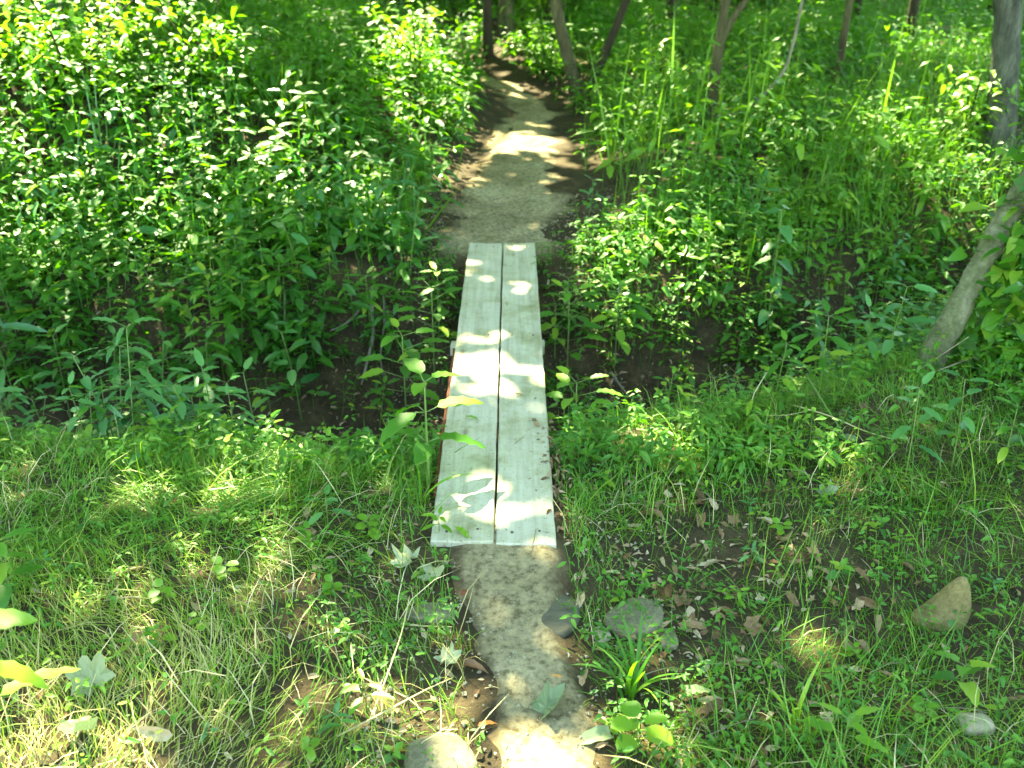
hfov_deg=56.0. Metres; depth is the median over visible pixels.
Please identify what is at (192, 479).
plant
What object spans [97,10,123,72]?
leafy plant
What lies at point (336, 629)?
plant
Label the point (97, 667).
fallen leaf
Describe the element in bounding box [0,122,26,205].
leafy plant
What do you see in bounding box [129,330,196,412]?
leafy plant
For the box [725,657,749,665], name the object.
fallen leaf
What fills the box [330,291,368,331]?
tree root
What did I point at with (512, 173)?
dirt path
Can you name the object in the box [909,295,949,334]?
leafy plant
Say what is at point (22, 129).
leafy plant
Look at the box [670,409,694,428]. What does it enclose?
plant
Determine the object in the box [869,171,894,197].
leafy plant
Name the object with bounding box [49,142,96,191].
leafy plant
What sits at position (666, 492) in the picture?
fallen leaf
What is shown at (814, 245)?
leafy plant
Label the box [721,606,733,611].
fallen leaf
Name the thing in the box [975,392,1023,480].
leafy plant
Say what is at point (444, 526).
plant
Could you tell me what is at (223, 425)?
leafy plant
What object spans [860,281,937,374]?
leafy plant
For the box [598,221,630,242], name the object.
leafy plant
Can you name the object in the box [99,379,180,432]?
leafy plant
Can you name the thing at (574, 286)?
leafy plant
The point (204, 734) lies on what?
plant
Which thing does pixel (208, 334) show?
leafy plant
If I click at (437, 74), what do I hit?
leafy plant
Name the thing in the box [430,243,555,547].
plank footbridge
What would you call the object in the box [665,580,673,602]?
fallen leaf
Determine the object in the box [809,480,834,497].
plant
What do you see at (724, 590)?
plant
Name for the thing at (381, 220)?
leafy plant
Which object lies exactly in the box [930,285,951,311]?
leafy plant
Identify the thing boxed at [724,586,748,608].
plant
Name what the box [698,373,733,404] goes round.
leafy plant
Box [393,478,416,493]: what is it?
plant
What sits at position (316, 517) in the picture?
plant
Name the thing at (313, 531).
fallen leaf
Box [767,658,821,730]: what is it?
sedge clump
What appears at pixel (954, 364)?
twig
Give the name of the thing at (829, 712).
fallen leaf
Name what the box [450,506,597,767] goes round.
dirt path
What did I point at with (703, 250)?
leafy plant
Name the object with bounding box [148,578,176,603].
plant
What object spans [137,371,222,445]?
leafy plant
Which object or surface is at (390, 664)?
straw stalk
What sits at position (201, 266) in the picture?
leafy plant
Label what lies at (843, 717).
plant
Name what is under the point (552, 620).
round stone
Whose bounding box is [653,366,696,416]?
leafy plant
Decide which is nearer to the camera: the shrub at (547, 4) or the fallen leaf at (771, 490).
the fallen leaf at (771, 490)
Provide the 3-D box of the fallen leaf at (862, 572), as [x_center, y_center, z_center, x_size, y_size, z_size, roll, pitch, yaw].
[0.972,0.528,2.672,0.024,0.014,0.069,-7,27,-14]
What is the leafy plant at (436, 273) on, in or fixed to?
on the ground at (574, 166)
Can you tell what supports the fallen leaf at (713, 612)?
on the ground at (574, 166)
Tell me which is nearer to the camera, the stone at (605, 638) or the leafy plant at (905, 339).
the stone at (605, 638)
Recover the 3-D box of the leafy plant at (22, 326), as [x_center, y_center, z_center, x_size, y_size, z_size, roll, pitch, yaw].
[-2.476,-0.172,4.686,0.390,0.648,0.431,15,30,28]
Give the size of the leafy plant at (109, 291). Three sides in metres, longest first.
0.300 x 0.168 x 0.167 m
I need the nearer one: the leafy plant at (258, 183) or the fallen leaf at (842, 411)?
the fallen leaf at (842, 411)
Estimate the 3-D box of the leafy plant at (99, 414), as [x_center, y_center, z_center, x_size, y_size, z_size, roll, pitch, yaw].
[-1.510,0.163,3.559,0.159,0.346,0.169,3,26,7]
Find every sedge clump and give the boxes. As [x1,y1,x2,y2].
[416,673,466,730]
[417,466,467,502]
[450,626,484,651]
[572,611,681,701]
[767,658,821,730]
[846,284,932,342]
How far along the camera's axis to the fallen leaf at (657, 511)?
2.95 m
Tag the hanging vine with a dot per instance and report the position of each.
(791, 48)
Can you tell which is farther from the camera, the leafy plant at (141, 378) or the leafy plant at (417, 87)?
the leafy plant at (417, 87)
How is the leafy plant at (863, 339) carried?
on the ground at (574, 166)
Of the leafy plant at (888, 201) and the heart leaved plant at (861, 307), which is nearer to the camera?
the heart leaved plant at (861, 307)
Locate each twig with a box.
[103,597,143,600]
[357,645,395,649]
[401,623,451,626]
[711,719,751,734]
[921,337,967,368]
[935,357,975,371]
[939,707,986,713]
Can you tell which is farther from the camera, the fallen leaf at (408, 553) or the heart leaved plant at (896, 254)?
the heart leaved plant at (896, 254)
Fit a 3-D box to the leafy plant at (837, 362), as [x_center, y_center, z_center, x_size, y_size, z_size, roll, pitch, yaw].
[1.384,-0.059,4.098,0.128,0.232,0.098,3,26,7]
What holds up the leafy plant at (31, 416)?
on the ground at (574, 166)
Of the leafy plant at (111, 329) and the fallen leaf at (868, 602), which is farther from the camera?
the leafy plant at (111, 329)
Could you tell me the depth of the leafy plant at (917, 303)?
5.12 m
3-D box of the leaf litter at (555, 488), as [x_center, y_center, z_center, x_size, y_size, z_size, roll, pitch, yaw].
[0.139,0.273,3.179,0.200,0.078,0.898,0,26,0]
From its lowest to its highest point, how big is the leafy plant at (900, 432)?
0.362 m
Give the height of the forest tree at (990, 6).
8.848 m
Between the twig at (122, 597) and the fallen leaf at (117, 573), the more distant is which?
the fallen leaf at (117, 573)
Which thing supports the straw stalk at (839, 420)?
on the ground at (574, 166)
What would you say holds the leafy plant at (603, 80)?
on the ground at (574, 166)
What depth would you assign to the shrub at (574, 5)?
11.04 m
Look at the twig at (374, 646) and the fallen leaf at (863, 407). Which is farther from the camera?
the fallen leaf at (863, 407)
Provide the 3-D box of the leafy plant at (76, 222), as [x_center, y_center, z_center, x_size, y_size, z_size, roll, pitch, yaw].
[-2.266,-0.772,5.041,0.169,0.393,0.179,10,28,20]
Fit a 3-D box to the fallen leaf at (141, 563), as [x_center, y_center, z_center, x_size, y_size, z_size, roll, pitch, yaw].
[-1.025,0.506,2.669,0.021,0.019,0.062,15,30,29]
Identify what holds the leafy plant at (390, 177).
on the ground at (574, 166)
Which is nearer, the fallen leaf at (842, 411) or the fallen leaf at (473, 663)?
the fallen leaf at (473, 663)
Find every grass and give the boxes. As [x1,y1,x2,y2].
[0,343,1023,767]
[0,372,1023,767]
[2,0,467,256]
[567,0,1023,285]
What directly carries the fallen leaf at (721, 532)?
on the ground at (574, 166)
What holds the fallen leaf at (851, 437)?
on the ground at (574, 166)
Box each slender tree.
[550,0,585,101]
[585,0,629,97]
[703,0,748,127]
[831,0,853,95]
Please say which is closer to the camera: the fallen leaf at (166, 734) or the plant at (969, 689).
the fallen leaf at (166, 734)
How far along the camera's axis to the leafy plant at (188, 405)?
3.55 m
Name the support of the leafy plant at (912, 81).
on the ground at (574, 166)
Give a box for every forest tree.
[393,0,405,18]
[482,0,493,58]
[495,0,515,37]
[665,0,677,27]
[852,0,862,27]
[901,0,919,49]
[981,0,1022,158]
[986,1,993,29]
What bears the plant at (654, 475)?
on the ground at (574, 166)
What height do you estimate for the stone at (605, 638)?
0.030 m
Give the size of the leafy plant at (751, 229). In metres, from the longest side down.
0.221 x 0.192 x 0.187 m
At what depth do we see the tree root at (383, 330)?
4.89 m
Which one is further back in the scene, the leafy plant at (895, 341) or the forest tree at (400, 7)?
the forest tree at (400, 7)
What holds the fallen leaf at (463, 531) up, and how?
on the plank footbridge
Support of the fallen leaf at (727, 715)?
on the ground at (574, 166)
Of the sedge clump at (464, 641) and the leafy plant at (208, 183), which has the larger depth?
the leafy plant at (208, 183)
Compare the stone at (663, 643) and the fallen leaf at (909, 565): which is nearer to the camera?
the stone at (663, 643)
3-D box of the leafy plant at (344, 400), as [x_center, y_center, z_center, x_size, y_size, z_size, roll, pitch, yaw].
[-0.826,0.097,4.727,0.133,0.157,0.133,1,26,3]
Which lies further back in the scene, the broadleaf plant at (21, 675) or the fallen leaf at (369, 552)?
the fallen leaf at (369, 552)
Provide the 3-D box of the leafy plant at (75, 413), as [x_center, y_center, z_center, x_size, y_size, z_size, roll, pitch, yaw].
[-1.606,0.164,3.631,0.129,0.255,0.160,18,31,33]
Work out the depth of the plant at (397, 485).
3.03 m
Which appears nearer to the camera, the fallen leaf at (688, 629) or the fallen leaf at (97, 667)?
the fallen leaf at (97, 667)
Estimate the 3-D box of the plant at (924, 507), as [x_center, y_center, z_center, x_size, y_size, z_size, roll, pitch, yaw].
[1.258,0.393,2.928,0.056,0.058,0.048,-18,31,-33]
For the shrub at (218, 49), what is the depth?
5.89 m
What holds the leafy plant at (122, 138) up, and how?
on the ground at (574, 166)
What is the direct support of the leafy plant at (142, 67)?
on the ground at (574, 166)
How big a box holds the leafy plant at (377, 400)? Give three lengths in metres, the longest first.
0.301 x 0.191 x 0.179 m
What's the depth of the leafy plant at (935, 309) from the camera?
4.80 m
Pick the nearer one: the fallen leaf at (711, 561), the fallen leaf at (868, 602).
the fallen leaf at (868, 602)
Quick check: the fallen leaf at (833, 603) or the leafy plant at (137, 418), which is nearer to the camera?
the fallen leaf at (833, 603)
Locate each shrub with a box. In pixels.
[0,0,176,105]
[122,0,280,101]
[356,0,450,103]
[493,14,580,72]
[518,0,568,33]
[562,0,601,27]
[594,26,702,107]
[730,0,779,13]
[880,25,988,62]
[931,61,1023,151]
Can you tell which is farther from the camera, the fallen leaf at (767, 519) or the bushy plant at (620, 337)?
the bushy plant at (620, 337)
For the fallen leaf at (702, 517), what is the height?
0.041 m
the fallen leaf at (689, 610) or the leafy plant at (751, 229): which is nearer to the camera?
the fallen leaf at (689, 610)
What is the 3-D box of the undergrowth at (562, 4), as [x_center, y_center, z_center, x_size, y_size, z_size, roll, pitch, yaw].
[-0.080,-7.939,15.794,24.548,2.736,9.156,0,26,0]
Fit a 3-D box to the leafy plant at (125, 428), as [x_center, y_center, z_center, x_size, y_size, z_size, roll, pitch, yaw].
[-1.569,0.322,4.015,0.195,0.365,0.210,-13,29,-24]
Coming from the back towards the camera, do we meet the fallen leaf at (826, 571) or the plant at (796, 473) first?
the plant at (796, 473)
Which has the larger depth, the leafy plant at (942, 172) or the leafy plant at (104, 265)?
the leafy plant at (942, 172)
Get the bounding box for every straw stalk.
[203,546,219,599]
[254,621,256,655]
[337,678,451,736]
[368,596,409,723]
[793,405,890,438]
[805,374,843,433]
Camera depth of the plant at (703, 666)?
2.34 m
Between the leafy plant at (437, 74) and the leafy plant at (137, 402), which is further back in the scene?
the leafy plant at (437, 74)
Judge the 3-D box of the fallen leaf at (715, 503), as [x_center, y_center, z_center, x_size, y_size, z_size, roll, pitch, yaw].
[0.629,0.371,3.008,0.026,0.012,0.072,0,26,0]
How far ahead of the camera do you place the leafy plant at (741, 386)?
3.91 m
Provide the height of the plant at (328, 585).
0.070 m
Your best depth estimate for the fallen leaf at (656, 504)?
3.00 m
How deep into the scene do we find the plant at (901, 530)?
2.77 m
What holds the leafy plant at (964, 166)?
on the ground at (574, 166)
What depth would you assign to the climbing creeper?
3.71 m
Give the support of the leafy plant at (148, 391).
on the ground at (574, 166)
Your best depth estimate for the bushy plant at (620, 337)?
4.53 m
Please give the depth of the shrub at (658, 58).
7.45 m
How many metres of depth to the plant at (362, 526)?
2.82 m
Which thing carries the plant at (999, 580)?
on the ground at (574, 166)
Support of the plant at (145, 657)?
on the ground at (574, 166)
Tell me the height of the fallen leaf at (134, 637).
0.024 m
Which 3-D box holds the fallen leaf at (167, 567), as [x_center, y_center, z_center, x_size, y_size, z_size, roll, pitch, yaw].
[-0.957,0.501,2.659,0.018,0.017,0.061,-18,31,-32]
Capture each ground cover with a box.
[0,166,1023,483]
[0,347,1023,767]
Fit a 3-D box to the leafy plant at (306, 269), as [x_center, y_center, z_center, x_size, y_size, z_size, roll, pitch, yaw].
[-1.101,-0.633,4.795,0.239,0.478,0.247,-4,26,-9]
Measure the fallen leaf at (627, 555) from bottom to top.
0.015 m
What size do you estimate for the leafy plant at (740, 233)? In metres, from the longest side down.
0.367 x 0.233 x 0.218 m
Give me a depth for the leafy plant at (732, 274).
5.04 m
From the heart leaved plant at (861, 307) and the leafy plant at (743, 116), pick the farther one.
the leafy plant at (743, 116)
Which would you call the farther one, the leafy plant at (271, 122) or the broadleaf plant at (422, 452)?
the leafy plant at (271, 122)
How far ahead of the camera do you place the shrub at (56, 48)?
5.68 m
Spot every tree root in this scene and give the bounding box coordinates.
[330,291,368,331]
[361,286,374,384]
[380,296,384,376]
[610,371,629,397]
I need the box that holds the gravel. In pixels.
[340,189,741,767]
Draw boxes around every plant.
[0,10,22,59]
[0,76,19,117]
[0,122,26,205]
[0,272,33,340]
[0,299,49,409]
[0,375,35,438]
[0,376,17,415]
[0,386,39,431]
[0,393,34,433]
[0,465,20,481]
[0,528,44,609]
[0,608,79,767]
[4,140,44,202]
[4,200,38,257]
[8,115,37,159]
[13,538,31,551]
[16,395,60,436]
[20,630,40,647]
[22,387,61,439]
[25,288,81,358]
[27,549,60,574]
[32,323,85,418]
[40,347,136,442]
[44,1,66,43]
[48,308,91,370]
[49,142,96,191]
[50,267,97,302]
[50,406,97,437]
[51,166,83,211]
[53,452,71,471]
[55,371,108,437]
[57,202,98,260]
[59,392,101,440]
[65,689,84,710]
[67,379,111,445]
[74,388,131,445]
[82,317,172,440]
[82,370,140,444]
[83,78,115,126]
[83,340,162,439]
[84,34,106,79]
[86,325,139,402]
[88,38,122,96]
[91,268,126,323]
[93,248,127,290]
[94,137,129,182]
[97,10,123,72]
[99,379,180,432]
[102,393,149,435]
[111,422,141,435]
[113,238,142,288]
[117,633,142,652]
[118,243,162,288]
[119,399,150,437]
[122,359,176,439]
[123,340,168,387]
[123,401,160,439]
[124,522,140,541]
[127,175,153,221]
[127,413,149,445]
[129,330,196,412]
[130,271,168,313]
[132,27,160,63]
[133,54,158,84]
[133,160,166,208]
[133,263,163,309]
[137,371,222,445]
[139,365,167,401]
[141,624,177,646]
[142,638,162,659]
[143,379,199,441]
[146,374,219,437]
[147,75,187,133]
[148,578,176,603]
[150,351,183,382]
[155,263,205,322]
[164,382,223,446]
[166,165,193,204]
[167,294,209,340]
[168,365,226,436]
[168,489,186,503]
[174,359,225,396]
[174,468,196,485]
[179,329,232,392]
[180,18,197,46]
[182,347,252,441]
[187,154,218,202]
[187,261,228,333]
[188,611,206,629]
[199,720,218,742]
[203,66,251,147]
[206,271,251,315]
[206,375,259,439]
[207,400,259,436]
[208,555,239,581]
[216,225,256,281]
[219,509,241,523]
[221,275,263,344]
[225,357,290,436]
[233,224,256,275]
[237,151,268,200]
[239,28,275,93]
[240,509,258,527]
[246,146,290,214]
[246,369,296,417]
[252,0,279,47]
[256,120,291,169]
[257,188,290,232]
[257,254,309,311]
[260,70,305,142]
[260,208,316,290]
[263,324,319,424]
[266,286,300,347]
[291,520,323,542]
[301,736,319,761]
[304,484,351,528]
[306,536,318,549]
[316,217,343,263]
[316,246,342,294]
[317,700,357,734]
[319,477,338,491]
[321,574,342,594]
[329,386,355,416]
[330,617,350,635]
[331,151,361,210]
[339,667,395,715]
[343,588,363,604]
[346,190,373,222]
[347,266,383,320]
[347,426,387,460]
[355,513,380,539]
[359,318,448,427]
[363,375,399,431]
[369,157,400,203]
[369,203,397,244]
[379,358,486,492]
[379,741,407,764]
[381,9,407,32]
[383,77,404,115]
[390,189,437,274]
[390,276,463,387]
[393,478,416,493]
[393,479,411,496]
[399,488,417,500]
[407,72,428,114]
[407,165,442,211]
[418,261,456,326]
[420,506,451,532]
[424,50,451,86]
[424,140,445,182]
[540,279,607,385]
[540,294,580,358]
[543,273,598,323]
[545,369,593,420]
[546,366,622,446]
[573,483,585,497]
[577,376,603,417]
[580,175,603,217]
[589,256,618,299]
[590,275,648,370]
[592,470,615,487]
[593,72,612,93]
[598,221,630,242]
[599,212,636,275]
[599,718,617,733]
[600,290,632,344]
[603,277,646,349]
[609,588,627,602]
[610,700,673,754]
[634,567,653,583]
[647,630,661,642]
[648,473,667,489]
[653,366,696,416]
[663,366,696,411]
[668,287,689,327]
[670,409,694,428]
[675,373,711,410]
[680,228,716,286]
[681,463,698,477]
[683,137,707,177]
[697,655,710,670]
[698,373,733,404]
[705,372,760,409]
[715,258,750,293]
[717,585,737,599]
[720,205,761,272]
[721,97,748,155]
[721,367,753,399]
[723,721,736,738]
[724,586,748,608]
[729,294,757,351]
[735,102,752,123]
[736,172,767,222]
[737,219,768,244]
[739,541,763,562]
[741,496,757,512]
[744,169,781,222]
[745,221,776,261]
[748,505,761,517]
[753,204,796,353]
[753,329,808,403]
[767,563,781,578]
[769,517,791,534]
[781,355,803,381]
[786,294,831,373]
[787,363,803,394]
[792,466,806,481]
[798,110,834,149]
[799,702,888,757]
[800,216,824,258]
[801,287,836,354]
[802,298,852,390]
[805,168,845,206]
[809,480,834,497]
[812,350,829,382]
[812,505,830,523]
[816,494,834,508]
[822,352,868,385]
[825,345,850,379]
[825,391,843,409]
[825,558,854,582]
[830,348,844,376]
[830,710,847,718]
[832,323,864,367]
[837,406,852,418]
[844,642,861,661]
[845,332,881,373]
[846,273,875,340]
[848,294,896,376]
[850,323,864,344]
[851,329,903,372]
[857,337,896,365]
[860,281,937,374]
[861,328,907,372]
[863,263,895,303]
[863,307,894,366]
[866,265,895,313]
[868,514,889,538]
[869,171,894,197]
[870,192,902,226]
[872,336,915,370]
[873,466,888,482]
[878,240,898,259]
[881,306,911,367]
[881,319,917,350]
[884,287,916,327]
[886,231,910,292]
[889,528,915,550]
[890,307,927,347]
[891,371,943,479]
[894,293,929,316]
[894,329,924,359]
[899,67,927,92]
[900,292,939,338]
[903,323,931,350]
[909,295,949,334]
[909,695,939,722]
[914,302,942,350]
[916,127,938,153]
[918,503,935,516]
[922,306,941,335]
[922,311,936,331]
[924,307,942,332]
[928,144,961,173]
[929,650,994,706]
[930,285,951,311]
[932,369,989,468]
[934,288,951,309]
[946,156,983,199]
[948,610,956,626]
[949,425,965,436]
[959,340,1005,382]
[962,176,983,202]
[964,573,979,590]
[965,155,991,173]
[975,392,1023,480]
[981,573,1002,592]
[984,696,1011,722]
[1001,454,1023,469]
[1005,452,1023,470]
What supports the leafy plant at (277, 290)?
on the ground at (574, 166)
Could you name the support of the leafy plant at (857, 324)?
on the ground at (574, 166)
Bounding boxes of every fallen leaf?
[37,690,42,703]
[57,716,97,733]
[65,575,74,585]
[65,652,115,696]
[108,567,141,581]
[113,580,122,589]
[126,631,143,641]
[134,559,149,573]
[134,726,172,741]
[162,559,171,570]
[191,569,202,579]
[259,508,277,517]
[292,654,302,661]
[304,527,316,541]
[367,547,373,554]
[390,543,419,567]
[415,563,443,580]
[428,695,438,700]
[433,640,461,664]
[455,526,468,538]
[460,658,488,673]
[478,720,496,725]
[530,680,564,718]
[576,592,584,607]
[579,669,587,685]
[580,725,613,744]
[623,552,631,558]
[648,508,662,517]
[654,499,665,507]
[663,489,672,497]
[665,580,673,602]
[672,565,677,574]
[672,590,691,606]
[678,620,706,628]
[679,618,694,631]
[682,611,696,620]
[683,606,694,619]
[685,684,714,693]
[695,490,706,502]
[696,512,705,527]
[697,696,721,703]
[700,698,724,713]
[704,559,721,567]
[705,645,712,655]
[709,498,717,509]
[710,606,720,615]
[712,629,719,639]
[718,527,723,535]
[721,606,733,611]
[723,712,734,718]
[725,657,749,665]
[728,513,740,524]
[734,655,743,669]
[743,615,766,636]
[744,557,752,566]
[755,592,764,600]
[757,517,771,523]
[761,617,769,624]
[763,489,782,492]
[766,559,778,563]
[772,661,784,669]
[774,531,792,540]
[786,591,798,605]
[789,559,801,564]
[806,545,820,562]
[807,569,812,579]
[815,566,835,580]
[816,478,838,495]
[820,711,841,718]
[821,713,833,722]
[825,593,837,605]
[837,434,857,440]
[839,410,845,416]
[844,636,862,652]
[848,665,864,671]
[851,597,866,609]
[853,567,869,582]
[858,596,882,609]
[858,639,868,652]
[859,401,868,408]
[874,614,881,633]
[877,671,892,677]
[898,400,905,410]
[901,561,914,570]
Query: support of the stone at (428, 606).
on the ground at (574, 166)
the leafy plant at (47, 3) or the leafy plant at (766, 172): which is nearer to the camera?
the leafy plant at (766, 172)
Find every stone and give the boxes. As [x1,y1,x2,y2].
[403,602,454,624]
[404,732,477,767]
[541,595,579,637]
[590,626,610,642]
[604,598,663,639]
[659,628,678,649]
[911,576,971,630]
[955,712,994,735]
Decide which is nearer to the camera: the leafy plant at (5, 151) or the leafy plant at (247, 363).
the leafy plant at (247, 363)
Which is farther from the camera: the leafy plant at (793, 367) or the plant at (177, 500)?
the leafy plant at (793, 367)
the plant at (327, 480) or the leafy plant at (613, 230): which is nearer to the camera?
the plant at (327, 480)
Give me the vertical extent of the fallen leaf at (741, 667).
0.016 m
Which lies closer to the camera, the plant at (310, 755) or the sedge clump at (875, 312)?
the plant at (310, 755)
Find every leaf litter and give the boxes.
[0,117,1023,767]
[528,397,579,543]
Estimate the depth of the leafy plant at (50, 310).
4.79 m
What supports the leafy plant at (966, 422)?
on the ground at (574, 166)
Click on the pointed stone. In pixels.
(949, 598)
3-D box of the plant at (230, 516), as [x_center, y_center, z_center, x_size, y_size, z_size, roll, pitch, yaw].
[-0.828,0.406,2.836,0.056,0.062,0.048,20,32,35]
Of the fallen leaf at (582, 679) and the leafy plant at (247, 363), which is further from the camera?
the leafy plant at (247, 363)
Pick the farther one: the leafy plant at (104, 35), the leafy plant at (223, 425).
the leafy plant at (104, 35)
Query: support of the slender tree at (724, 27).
on the ground at (574, 166)
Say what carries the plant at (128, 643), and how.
on the ground at (574, 166)
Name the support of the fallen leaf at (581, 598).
on the ground at (574, 166)
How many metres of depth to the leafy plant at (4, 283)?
4.83 m
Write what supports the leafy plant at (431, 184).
on the ground at (574, 166)
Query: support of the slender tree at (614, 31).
on the ground at (574, 166)
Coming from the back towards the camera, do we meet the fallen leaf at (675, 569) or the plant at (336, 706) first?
the fallen leaf at (675, 569)
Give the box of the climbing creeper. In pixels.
[947,102,1023,389]
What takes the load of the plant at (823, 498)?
on the ground at (574, 166)
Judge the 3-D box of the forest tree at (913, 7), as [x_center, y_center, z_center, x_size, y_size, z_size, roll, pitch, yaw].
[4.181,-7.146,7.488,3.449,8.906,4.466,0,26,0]
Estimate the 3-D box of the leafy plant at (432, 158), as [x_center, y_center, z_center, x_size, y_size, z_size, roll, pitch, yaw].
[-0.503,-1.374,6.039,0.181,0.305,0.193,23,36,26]
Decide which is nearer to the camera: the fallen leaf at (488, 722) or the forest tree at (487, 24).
the fallen leaf at (488, 722)
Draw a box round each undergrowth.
[0,0,490,400]
[196,0,1023,77]
[408,0,805,7]
[522,0,1023,370]
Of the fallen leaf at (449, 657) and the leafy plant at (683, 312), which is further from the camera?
the leafy plant at (683, 312)
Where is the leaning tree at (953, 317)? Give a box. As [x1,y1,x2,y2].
[909,167,1023,371]
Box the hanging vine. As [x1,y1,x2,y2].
[715,0,802,116]
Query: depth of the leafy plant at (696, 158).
5.84 m
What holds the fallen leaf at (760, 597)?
on the ground at (574, 166)
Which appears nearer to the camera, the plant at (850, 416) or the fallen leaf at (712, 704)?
the fallen leaf at (712, 704)
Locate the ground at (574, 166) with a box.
[0,0,1023,767]
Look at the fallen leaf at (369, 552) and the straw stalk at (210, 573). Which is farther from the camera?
the fallen leaf at (369, 552)
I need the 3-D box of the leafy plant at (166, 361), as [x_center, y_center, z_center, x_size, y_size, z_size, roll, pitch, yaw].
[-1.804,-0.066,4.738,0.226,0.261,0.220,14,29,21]
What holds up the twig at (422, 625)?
on the ground at (574, 166)
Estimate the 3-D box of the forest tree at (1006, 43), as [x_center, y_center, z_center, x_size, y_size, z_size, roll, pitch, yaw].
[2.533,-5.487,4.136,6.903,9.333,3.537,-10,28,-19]
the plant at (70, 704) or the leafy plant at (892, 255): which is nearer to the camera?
the plant at (70, 704)
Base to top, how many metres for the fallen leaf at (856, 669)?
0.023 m
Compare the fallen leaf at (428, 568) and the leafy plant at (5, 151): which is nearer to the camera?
the fallen leaf at (428, 568)
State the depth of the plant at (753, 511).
2.95 m
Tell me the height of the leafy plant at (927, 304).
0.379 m
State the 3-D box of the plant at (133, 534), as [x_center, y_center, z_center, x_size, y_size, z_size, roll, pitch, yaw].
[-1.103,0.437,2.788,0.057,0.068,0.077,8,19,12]
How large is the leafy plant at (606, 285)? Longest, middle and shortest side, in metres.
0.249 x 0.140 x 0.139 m
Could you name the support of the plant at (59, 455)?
on the ground at (574, 166)
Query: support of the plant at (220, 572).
on the ground at (574, 166)
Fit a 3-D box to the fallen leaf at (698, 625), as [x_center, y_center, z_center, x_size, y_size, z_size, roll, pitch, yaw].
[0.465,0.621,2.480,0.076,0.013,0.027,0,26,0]
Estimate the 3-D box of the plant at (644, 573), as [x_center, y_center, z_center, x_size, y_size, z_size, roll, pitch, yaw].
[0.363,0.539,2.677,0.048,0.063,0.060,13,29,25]
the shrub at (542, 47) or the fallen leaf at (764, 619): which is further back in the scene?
the shrub at (542, 47)
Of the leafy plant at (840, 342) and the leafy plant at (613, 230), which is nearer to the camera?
the leafy plant at (840, 342)
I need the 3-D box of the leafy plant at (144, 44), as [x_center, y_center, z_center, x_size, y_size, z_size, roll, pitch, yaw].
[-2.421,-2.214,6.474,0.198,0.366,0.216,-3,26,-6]
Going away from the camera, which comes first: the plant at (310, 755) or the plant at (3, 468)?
the plant at (310, 755)
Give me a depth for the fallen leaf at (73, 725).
2.09 m
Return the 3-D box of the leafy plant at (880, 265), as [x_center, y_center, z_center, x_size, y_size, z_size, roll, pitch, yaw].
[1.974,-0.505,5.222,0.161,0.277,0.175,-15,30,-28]
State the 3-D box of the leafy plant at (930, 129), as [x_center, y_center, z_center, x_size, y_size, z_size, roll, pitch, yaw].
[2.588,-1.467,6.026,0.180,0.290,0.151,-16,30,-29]
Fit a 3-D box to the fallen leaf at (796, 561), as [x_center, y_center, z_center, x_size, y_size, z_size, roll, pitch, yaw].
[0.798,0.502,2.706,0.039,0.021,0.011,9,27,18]
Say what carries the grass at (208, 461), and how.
on the ground at (574, 166)
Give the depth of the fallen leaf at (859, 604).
2.55 m
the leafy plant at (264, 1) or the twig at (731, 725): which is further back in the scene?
the leafy plant at (264, 1)
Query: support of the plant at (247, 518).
on the ground at (574, 166)
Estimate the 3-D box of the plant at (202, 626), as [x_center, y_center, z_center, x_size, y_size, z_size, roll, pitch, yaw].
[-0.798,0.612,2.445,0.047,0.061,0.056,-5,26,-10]
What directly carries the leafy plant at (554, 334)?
on the ground at (574, 166)
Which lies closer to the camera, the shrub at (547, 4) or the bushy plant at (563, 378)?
the bushy plant at (563, 378)
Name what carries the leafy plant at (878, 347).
on the ground at (574, 166)
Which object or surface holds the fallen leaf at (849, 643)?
on the ground at (574, 166)
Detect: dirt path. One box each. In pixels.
[431,72,580,268]
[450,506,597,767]
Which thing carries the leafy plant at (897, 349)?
on the ground at (574, 166)
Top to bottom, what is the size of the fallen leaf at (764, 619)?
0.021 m
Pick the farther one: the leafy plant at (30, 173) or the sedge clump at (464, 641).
the leafy plant at (30, 173)
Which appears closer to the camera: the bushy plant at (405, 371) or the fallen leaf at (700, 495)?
the fallen leaf at (700, 495)
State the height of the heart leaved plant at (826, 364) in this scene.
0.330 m
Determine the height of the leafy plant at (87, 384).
0.420 m
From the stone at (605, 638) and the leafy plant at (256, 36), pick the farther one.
the leafy plant at (256, 36)
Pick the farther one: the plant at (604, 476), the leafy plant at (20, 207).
the leafy plant at (20, 207)
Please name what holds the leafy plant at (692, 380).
on the ground at (574, 166)
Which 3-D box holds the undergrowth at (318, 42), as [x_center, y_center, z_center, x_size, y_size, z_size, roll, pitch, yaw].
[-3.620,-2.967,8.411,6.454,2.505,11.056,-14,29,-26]
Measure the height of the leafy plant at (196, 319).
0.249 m
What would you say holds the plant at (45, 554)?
on the ground at (574, 166)
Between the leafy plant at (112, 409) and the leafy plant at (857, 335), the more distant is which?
the leafy plant at (857, 335)
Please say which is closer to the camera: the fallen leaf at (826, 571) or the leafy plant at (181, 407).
the fallen leaf at (826, 571)

